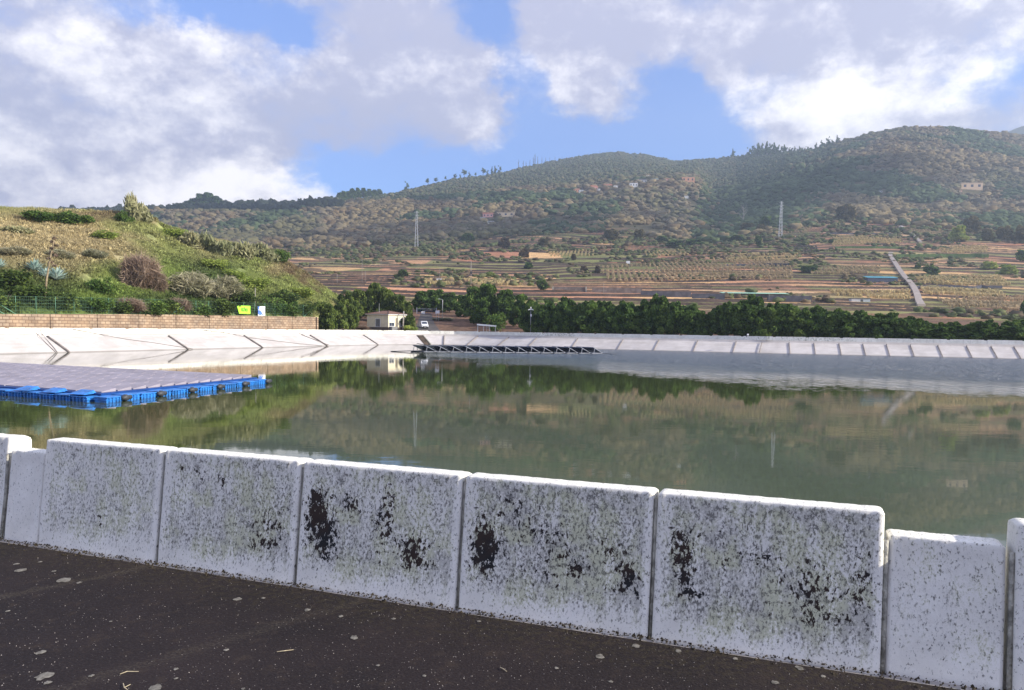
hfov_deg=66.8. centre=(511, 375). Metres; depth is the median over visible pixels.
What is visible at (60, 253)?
twiggy bush
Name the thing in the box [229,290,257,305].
dark bush
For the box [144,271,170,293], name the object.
bare bush
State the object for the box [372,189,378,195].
grove tree
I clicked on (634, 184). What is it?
house
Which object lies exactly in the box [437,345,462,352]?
solar raft
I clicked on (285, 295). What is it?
dark bush
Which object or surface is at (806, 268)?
field tree
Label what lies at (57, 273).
agave
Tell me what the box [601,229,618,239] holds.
field tree
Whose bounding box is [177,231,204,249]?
cane clump
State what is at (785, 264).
terrace wall
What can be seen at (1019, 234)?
field tree
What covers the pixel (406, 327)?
yellow green bush
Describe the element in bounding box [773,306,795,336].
evergreen tree
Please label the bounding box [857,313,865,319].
evergreen tree
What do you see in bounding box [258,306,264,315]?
banner
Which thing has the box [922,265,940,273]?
field tree
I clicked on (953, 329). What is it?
evergreen tree
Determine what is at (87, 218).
green bush
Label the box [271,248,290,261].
green bush
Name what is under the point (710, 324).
evergreen tree
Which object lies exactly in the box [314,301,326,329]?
leafy tree
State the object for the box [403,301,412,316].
leafy tree
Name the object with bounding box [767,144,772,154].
skyline tree
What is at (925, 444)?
water
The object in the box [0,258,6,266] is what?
agave
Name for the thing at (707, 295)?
field wall
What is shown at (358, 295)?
leafy tree
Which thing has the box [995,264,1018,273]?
field tree
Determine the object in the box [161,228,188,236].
yellow green bush
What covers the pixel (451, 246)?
scrub
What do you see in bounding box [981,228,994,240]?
field tree
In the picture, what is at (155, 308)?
green bush
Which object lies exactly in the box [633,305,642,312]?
evergreen tree
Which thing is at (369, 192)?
grove tree
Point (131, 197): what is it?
cane clump
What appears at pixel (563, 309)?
evergreen tree
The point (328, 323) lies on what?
leafy tree
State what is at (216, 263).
yellow green bush
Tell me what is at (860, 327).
evergreen tree
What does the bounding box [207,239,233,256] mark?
cane clump
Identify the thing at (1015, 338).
evergreen tree
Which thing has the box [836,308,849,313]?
evergreen tree
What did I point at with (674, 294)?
field wall
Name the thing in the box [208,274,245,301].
twiggy bush
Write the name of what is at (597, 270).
field tree
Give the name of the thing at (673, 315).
evergreen tree
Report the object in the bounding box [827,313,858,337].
evergreen tree
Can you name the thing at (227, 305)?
dark bush
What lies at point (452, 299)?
evergreen tree
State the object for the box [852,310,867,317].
evergreen tree
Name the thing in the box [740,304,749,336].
evergreen tree
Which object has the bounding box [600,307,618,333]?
evergreen tree
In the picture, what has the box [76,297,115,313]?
green bush
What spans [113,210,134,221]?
green bush
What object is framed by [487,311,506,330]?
green bush
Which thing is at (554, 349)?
solar raft
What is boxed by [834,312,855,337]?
evergreen tree
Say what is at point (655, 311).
evergreen tree
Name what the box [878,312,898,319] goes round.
evergreen tree
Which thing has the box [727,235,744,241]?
field tree
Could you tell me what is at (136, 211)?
cane clump
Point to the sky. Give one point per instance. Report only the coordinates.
(166, 102)
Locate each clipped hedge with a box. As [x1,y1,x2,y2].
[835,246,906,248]
[896,253,988,257]
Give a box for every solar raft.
[411,345,436,352]
[424,345,449,352]
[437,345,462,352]
[450,345,475,352]
[463,345,488,352]
[476,345,501,352]
[493,346,514,352]
[501,346,527,352]
[518,346,540,353]
[530,346,552,353]
[540,346,565,353]
[552,346,577,353]
[564,346,590,353]
[576,346,601,353]
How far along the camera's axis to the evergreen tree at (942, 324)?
148.15 m
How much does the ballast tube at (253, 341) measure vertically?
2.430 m
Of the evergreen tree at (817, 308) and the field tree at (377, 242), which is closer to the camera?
the evergreen tree at (817, 308)
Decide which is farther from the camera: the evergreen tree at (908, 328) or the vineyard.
the vineyard
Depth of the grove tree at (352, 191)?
1858.07 m
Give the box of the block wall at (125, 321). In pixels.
[0,314,317,329]
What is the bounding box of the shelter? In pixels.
[477,324,495,331]
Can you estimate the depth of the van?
192.28 m
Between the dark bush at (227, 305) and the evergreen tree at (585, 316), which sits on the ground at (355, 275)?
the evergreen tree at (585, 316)
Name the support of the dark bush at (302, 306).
on the hill
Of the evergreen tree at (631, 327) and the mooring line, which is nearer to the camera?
the mooring line
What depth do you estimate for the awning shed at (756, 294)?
373.20 m
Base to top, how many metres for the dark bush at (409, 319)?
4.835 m
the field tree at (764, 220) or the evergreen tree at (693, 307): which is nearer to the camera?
the evergreen tree at (693, 307)
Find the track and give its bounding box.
[888,252,925,305]
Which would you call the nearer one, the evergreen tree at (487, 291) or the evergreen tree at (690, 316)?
the evergreen tree at (690, 316)
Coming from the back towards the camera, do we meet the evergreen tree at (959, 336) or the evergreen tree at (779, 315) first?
the evergreen tree at (779, 315)
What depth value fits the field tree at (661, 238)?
879.29 m
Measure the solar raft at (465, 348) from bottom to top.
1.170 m
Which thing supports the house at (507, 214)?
on the ground at (355, 275)
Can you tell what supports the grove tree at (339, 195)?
on the ground at (355, 275)
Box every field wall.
[552,286,586,291]
[592,287,641,292]
[641,291,690,296]
[692,293,724,299]
[767,295,811,301]
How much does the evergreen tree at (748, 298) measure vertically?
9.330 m
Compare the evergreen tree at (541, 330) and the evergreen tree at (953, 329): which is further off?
the evergreen tree at (541, 330)
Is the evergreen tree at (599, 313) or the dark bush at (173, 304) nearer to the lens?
the dark bush at (173, 304)
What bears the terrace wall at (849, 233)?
on the ground at (355, 275)
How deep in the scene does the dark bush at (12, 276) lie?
104.41 m
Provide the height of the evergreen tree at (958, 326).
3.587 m
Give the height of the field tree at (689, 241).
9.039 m
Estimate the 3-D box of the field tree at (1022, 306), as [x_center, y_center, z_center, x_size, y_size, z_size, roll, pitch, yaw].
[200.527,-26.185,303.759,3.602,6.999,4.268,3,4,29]
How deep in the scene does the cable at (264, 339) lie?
132.79 m
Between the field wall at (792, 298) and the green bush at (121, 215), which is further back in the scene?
the field wall at (792, 298)
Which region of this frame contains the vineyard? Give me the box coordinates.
[423,226,1023,310]
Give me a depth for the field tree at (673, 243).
807.51 m
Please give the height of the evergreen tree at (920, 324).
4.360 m
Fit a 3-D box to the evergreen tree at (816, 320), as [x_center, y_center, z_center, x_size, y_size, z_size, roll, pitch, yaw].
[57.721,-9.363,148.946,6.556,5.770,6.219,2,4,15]
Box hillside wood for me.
[58,125,1023,249]
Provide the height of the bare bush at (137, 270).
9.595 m
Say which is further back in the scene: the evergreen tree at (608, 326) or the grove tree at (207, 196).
the grove tree at (207, 196)
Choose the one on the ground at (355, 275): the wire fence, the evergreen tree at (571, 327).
the evergreen tree at (571, 327)
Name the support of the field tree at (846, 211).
on the ground at (355, 275)
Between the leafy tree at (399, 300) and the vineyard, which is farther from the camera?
the vineyard
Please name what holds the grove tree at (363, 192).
on the ground at (355, 275)
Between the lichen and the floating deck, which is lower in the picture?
the lichen
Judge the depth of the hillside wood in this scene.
1374.75 m
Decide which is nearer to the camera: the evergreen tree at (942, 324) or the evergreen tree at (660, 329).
the evergreen tree at (942, 324)
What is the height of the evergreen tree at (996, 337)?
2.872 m
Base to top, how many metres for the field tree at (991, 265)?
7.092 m
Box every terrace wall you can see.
[727,263,788,265]
[830,232,889,234]
[917,285,1001,288]
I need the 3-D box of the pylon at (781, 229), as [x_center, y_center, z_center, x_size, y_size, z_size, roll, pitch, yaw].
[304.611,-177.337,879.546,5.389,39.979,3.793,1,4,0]
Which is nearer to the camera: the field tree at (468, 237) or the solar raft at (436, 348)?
the solar raft at (436, 348)
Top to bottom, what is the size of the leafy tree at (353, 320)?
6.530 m
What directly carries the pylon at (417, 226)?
on the ground at (355, 275)
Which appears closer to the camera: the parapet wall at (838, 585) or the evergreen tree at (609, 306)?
the parapet wall at (838, 585)
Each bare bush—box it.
[114,250,168,290]
[116,296,148,312]
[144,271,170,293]
[170,297,193,311]
[355,325,369,328]
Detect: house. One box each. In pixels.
[482,213,492,216]
[497,212,514,216]
[629,183,637,186]
[681,177,694,182]
[960,182,982,189]
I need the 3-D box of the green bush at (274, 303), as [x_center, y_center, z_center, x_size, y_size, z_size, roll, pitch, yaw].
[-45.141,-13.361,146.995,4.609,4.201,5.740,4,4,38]
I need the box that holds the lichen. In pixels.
[5,561,825,689]
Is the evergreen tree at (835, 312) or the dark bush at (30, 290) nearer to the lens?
the dark bush at (30, 290)
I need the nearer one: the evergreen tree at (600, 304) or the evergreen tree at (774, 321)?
the evergreen tree at (774, 321)
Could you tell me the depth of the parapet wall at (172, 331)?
137.97 m
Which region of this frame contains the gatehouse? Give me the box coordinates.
[364,310,408,330]
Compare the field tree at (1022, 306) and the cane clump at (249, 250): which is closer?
the cane clump at (249, 250)
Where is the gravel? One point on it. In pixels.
(345, 646)
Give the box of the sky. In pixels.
[0,0,1023,208]
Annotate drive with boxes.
[416,314,440,330]
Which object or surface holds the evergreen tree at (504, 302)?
on the ground at (355, 275)
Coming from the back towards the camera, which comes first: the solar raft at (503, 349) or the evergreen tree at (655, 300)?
the evergreen tree at (655, 300)
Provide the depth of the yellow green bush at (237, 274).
150.43 m
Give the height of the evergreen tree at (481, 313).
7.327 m
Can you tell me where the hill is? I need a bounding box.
[0,213,335,317]
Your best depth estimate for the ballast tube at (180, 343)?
114.77 m
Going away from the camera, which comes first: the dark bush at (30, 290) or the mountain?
the dark bush at (30, 290)
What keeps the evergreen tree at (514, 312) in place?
on the ground at (355, 275)
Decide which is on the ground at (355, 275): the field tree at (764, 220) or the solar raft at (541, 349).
the field tree at (764, 220)
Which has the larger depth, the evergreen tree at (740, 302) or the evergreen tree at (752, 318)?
the evergreen tree at (740, 302)
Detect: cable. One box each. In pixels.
[73,329,192,348]
[205,330,321,345]
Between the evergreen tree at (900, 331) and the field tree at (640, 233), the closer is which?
the evergreen tree at (900, 331)
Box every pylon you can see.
[414,211,418,241]
[778,203,783,236]
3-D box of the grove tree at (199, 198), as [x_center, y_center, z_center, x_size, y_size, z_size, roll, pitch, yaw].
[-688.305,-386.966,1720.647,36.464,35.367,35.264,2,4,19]
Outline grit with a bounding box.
[0,537,1005,689]
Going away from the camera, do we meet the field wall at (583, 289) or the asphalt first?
the asphalt
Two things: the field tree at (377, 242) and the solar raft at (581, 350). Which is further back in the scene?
the field tree at (377, 242)
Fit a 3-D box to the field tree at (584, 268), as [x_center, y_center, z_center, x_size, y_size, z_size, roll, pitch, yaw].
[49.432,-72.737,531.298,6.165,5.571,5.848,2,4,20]
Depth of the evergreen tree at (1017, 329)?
137.97 m
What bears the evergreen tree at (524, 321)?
on the ground at (355, 275)
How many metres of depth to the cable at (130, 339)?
108.21 m
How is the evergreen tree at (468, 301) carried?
on the ground at (355, 275)
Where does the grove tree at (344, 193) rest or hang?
on the ground at (355, 275)
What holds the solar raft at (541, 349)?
on the water
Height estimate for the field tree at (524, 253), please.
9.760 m
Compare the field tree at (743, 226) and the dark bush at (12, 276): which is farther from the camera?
the field tree at (743, 226)
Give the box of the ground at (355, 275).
[182,139,1023,337]
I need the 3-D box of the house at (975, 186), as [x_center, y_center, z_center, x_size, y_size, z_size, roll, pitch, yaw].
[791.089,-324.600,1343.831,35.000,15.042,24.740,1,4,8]
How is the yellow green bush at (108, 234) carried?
on the hill
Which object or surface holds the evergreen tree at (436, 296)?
on the ground at (355, 275)
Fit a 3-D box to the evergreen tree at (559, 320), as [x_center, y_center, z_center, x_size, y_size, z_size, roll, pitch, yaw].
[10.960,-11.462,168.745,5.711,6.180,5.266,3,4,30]
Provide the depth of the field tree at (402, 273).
464.84 m
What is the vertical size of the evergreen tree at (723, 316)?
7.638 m
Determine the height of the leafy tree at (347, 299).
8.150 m
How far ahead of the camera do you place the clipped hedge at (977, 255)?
681.07 m
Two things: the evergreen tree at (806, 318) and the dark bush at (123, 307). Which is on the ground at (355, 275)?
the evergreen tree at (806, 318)
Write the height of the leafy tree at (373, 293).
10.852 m
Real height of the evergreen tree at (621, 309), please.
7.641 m
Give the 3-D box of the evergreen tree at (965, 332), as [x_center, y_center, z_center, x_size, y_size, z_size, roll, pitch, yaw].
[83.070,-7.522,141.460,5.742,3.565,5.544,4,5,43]
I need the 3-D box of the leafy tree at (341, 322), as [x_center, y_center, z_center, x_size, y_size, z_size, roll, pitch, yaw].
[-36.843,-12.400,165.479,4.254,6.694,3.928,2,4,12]
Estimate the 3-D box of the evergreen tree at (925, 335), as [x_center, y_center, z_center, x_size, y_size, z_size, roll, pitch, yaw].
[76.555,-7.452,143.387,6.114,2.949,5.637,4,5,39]
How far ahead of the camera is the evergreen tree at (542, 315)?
169.60 m
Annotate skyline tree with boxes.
[763,141,768,153]
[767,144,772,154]
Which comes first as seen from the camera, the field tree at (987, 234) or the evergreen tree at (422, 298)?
the evergreen tree at (422, 298)
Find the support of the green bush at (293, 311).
on the hill
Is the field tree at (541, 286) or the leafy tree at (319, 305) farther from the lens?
the field tree at (541, 286)
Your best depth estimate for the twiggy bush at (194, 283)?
131.98 m
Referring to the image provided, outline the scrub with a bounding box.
[287,214,1023,320]
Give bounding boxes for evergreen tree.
[411,290,431,310]
[427,289,447,310]
[438,292,456,312]
[454,294,466,316]
[462,286,479,316]
[469,299,489,324]
[474,283,496,317]
[494,289,515,322]
[506,293,527,325]
[518,300,534,331]
[529,304,548,332]
[531,300,555,332]
[548,304,571,332]
[548,311,570,333]
[556,296,576,309]
[567,310,581,332]
[572,300,598,333]
[594,307,609,333]
[596,300,606,310]
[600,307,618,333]
[605,301,616,310]
[610,302,633,333]
[615,312,641,333]
[619,300,634,307]
[632,308,653,333]
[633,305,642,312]
[637,299,650,312]
[647,305,662,334]
[649,293,668,307]
[654,305,675,334]
[662,301,683,334]
[675,305,686,334]
[676,310,703,334]
[687,303,697,310]
[687,309,708,334]
[698,310,718,335]
[711,305,721,334]
[716,303,734,335]
[717,304,745,335]
[733,300,746,316]
[737,305,768,335]
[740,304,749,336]
[743,294,757,304]
[749,294,764,306]
[756,307,783,336]
[766,303,776,309]
[768,313,785,335]
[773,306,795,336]
[774,302,787,308]
[782,304,799,309]
[783,307,812,336]
[799,313,812,337]
[800,312,830,337]
[809,305,827,313]
[816,313,840,338]
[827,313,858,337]
[828,310,838,313]
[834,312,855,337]
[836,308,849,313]
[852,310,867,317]
[854,319,871,337]
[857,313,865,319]
[858,315,887,337]
[870,313,879,319]
[872,318,896,338]
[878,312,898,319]
[886,318,911,338]
[893,318,924,338]
[907,316,922,320]
[908,320,927,338]
[916,327,940,338]
[925,320,937,328]
[928,327,956,339]
[937,326,958,336]
[938,322,951,326]
[946,321,960,328]
[954,324,966,328]
[954,326,983,339]
[955,329,972,339]
[966,321,998,339]
[984,329,1011,339]
[985,319,999,328]
[998,325,1023,339]
[1001,319,1022,325]
[1007,329,1023,340]
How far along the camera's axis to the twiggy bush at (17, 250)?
117.43 m
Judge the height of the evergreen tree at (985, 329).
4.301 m
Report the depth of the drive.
202.50 m
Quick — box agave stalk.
[44,236,58,300]
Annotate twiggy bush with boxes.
[0,246,34,255]
[43,248,76,259]
[81,248,109,258]
[167,269,216,298]
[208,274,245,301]
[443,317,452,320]
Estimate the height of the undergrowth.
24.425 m
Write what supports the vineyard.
on the ground at (355, 275)
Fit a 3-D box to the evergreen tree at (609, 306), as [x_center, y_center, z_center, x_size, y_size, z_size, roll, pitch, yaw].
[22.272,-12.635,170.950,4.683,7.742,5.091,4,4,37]
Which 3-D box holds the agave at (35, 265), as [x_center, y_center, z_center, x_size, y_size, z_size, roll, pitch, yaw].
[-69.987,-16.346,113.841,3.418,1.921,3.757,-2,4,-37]
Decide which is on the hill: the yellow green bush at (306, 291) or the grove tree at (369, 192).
the yellow green bush at (306, 291)
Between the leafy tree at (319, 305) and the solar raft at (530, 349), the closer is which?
the solar raft at (530, 349)
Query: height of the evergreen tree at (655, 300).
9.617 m
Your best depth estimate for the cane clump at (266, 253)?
177.13 m
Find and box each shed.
[720,292,787,296]
[848,298,870,301]
[863,276,897,282]
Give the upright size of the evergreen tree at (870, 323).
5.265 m
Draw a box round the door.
[375,318,379,326]
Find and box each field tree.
[369,240,381,245]
[397,269,408,276]
[460,233,474,242]
[498,237,510,247]
[518,248,528,257]
[524,262,532,267]
[536,279,548,289]
[537,238,550,245]
[580,266,588,271]
[594,266,600,272]
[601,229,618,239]
[633,229,645,237]
[655,236,668,241]
[665,239,684,247]
[684,238,704,244]
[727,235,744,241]
[739,222,753,229]
[755,235,761,245]
[759,216,772,224]
[798,265,817,271]
[833,203,856,219]
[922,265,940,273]
[947,225,970,240]
[963,215,981,232]
[979,261,998,268]
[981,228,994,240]
[995,225,1014,240]
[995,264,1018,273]
[1010,224,1023,241]
[1015,249,1023,260]
[1019,301,1023,313]
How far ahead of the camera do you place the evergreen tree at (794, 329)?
148.26 m
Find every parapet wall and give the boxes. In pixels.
[0,328,1023,344]
[0,433,1023,689]
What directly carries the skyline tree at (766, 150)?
on the ground at (355, 275)
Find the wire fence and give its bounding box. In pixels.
[0,296,310,316]
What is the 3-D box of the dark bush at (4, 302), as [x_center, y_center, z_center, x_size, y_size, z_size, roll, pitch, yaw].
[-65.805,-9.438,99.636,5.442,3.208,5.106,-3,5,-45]
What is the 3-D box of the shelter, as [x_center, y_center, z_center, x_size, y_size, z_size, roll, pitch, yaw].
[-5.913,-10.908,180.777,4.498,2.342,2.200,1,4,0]
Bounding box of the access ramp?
[417,335,430,344]
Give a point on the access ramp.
(423, 339)
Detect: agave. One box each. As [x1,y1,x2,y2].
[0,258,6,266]
[24,258,45,270]
[36,267,54,276]
[48,267,67,279]
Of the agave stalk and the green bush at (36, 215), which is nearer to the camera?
the agave stalk
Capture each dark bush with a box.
[0,269,33,289]
[0,291,21,312]
[11,283,54,302]
[47,292,79,310]
[110,299,134,313]
[157,298,184,314]
[209,297,240,316]
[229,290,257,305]
[268,289,303,304]
[295,302,315,315]
[400,313,416,330]
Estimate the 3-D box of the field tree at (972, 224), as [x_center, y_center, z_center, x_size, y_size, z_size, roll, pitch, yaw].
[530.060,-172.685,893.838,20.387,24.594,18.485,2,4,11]
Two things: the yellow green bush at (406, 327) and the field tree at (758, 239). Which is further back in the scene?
the field tree at (758, 239)
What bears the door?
in the gatehouse
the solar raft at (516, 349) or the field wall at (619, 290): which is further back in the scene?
the field wall at (619, 290)
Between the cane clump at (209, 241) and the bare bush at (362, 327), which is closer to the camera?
the cane clump at (209, 241)
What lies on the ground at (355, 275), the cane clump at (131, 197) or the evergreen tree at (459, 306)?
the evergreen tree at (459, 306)
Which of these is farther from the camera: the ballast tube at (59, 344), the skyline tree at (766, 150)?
the skyline tree at (766, 150)
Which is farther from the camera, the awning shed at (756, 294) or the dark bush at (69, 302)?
the awning shed at (756, 294)
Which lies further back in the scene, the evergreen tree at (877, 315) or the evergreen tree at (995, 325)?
the evergreen tree at (877, 315)
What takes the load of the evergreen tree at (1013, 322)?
on the ground at (355, 275)
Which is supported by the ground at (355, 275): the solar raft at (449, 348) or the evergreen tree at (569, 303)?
the evergreen tree at (569, 303)
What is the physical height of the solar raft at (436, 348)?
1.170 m
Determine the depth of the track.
473.63 m
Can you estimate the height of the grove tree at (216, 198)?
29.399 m
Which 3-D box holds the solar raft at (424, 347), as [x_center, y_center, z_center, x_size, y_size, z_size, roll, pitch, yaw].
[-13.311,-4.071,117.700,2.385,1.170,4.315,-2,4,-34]
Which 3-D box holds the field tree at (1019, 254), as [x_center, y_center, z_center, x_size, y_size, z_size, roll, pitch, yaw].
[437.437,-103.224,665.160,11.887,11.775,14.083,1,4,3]
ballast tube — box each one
[46,336,70,352]
[168,335,189,349]
[243,335,263,347]
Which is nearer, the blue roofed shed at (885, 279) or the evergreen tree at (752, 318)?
the evergreen tree at (752, 318)
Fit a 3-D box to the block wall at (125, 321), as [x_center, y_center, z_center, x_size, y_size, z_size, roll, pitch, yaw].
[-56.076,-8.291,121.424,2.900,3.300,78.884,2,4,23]
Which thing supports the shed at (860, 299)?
on the ground at (355, 275)
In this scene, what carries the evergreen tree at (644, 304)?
on the ground at (355, 275)
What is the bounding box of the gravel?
[0,558,921,688]
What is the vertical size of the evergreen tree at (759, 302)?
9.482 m
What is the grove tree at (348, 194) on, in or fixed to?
on the ground at (355, 275)
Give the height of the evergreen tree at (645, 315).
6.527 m
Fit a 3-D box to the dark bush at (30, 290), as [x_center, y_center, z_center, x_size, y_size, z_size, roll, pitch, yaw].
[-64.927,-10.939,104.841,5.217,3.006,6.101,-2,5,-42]
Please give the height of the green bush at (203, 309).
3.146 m
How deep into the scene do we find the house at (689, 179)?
1562.40 m
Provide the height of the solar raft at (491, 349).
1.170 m
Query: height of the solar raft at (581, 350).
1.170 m
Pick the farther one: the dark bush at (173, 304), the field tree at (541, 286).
the field tree at (541, 286)
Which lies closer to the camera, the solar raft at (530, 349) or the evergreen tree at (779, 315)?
the solar raft at (530, 349)
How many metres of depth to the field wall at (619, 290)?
385.09 m
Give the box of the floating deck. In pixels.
[0,362,271,402]
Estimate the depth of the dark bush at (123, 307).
114.62 m
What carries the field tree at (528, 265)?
on the ground at (355, 275)
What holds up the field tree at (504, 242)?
on the ground at (355, 275)
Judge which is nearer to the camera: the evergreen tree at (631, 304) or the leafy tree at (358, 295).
the evergreen tree at (631, 304)
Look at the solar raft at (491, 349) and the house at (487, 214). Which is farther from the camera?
the house at (487, 214)
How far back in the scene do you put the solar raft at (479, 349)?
118.72 m
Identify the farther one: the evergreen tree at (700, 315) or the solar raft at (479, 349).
the evergreen tree at (700, 315)
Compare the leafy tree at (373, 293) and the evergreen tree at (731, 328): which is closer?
the evergreen tree at (731, 328)
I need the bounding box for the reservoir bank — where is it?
[0,333,1023,689]
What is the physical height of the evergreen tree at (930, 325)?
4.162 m
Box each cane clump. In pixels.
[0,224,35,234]
[123,190,137,206]
[123,198,153,222]
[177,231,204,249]
[195,229,217,249]
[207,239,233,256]
[231,240,260,259]
[255,241,280,263]
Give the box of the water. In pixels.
[0,345,1023,547]
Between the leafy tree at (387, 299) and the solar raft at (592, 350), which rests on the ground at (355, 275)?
the leafy tree at (387, 299)
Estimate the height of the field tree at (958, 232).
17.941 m
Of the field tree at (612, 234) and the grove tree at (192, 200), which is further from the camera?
the grove tree at (192, 200)
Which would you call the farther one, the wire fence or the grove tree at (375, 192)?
the grove tree at (375, 192)
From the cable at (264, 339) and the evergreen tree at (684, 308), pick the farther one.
the evergreen tree at (684, 308)
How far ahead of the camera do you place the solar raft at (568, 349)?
121.14 m
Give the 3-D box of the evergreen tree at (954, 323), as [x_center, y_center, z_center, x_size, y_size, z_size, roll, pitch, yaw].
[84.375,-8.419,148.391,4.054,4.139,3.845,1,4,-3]
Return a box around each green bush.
[19,210,59,222]
[47,210,81,224]
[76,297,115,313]
[77,215,95,224]
[84,276,115,293]
[90,229,121,239]
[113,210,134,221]
[139,298,169,315]
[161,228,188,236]
[187,299,213,316]
[199,258,230,268]
[221,268,246,278]
[234,276,271,289]
[261,294,285,315]
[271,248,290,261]
[277,300,301,316]
[287,287,316,296]
[403,325,414,330]
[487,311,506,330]
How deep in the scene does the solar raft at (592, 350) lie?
121.64 m
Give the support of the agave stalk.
on the hill
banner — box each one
[237,306,249,313]
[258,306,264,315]
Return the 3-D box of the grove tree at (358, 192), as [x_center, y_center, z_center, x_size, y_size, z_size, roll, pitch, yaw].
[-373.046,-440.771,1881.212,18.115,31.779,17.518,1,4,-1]
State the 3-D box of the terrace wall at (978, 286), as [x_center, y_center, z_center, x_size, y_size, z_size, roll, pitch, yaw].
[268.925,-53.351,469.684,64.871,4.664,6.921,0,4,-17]
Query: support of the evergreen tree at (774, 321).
on the ground at (355, 275)
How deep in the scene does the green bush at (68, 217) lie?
144.99 m
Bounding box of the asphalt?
[0,542,958,689]
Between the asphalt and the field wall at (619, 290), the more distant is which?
the field wall at (619, 290)
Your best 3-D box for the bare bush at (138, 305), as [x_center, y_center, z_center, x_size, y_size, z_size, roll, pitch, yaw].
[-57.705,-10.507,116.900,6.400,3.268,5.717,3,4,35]
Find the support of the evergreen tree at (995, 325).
on the ground at (355, 275)
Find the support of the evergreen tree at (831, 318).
on the ground at (355, 275)
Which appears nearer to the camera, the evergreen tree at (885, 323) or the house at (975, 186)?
the evergreen tree at (885, 323)
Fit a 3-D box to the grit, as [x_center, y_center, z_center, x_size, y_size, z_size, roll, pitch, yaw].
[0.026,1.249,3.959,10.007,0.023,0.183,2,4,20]
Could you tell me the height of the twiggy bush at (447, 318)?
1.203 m
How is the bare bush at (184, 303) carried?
on the hill
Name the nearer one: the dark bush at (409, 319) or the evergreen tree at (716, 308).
the evergreen tree at (716, 308)
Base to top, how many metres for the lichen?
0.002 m
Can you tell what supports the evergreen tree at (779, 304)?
on the ground at (355, 275)
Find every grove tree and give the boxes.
[188,198,195,204]
[194,193,204,202]
[200,192,213,202]
[210,195,222,202]
[335,192,344,199]
[341,191,346,199]
[346,191,351,198]
[349,188,356,197]
[356,187,361,197]
[361,187,367,196]
[367,189,373,196]
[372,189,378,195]
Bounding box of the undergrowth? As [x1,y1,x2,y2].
[0,206,339,319]
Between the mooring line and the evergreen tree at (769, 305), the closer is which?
the mooring line
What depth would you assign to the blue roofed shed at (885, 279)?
486.06 m
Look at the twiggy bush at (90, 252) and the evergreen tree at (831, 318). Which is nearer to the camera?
the twiggy bush at (90, 252)
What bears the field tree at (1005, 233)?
on the ground at (355, 275)
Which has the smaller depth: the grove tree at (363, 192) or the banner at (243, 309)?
the banner at (243, 309)
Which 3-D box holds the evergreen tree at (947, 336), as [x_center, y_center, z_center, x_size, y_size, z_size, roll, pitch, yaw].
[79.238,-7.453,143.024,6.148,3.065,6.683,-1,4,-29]
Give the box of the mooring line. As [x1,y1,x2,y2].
[391,343,428,351]
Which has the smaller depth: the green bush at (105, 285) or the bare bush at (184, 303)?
the green bush at (105, 285)
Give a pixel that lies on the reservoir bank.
(36, 343)
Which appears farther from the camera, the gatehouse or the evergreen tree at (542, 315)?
the gatehouse
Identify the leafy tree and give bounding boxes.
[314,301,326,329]
[320,303,337,329]
[332,302,349,329]
[336,291,353,315]
[346,304,359,329]
[352,288,367,317]
[363,282,381,317]
[375,286,394,311]
[390,294,408,313]
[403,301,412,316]
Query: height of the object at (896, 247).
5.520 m
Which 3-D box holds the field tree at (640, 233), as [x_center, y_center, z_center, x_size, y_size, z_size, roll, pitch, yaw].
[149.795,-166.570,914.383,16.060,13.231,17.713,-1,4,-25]
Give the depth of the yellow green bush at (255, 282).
151.21 m
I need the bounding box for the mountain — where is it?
[1008,126,1023,134]
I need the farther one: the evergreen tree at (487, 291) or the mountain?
the mountain
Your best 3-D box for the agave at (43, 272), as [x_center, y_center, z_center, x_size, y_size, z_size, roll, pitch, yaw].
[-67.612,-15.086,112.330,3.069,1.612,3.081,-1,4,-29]
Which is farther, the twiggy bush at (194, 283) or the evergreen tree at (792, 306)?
the evergreen tree at (792, 306)
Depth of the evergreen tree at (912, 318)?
149.40 m
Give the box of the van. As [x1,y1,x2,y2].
[420,321,427,327]
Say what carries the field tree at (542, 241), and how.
on the ground at (355, 275)
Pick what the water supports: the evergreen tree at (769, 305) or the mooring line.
the mooring line

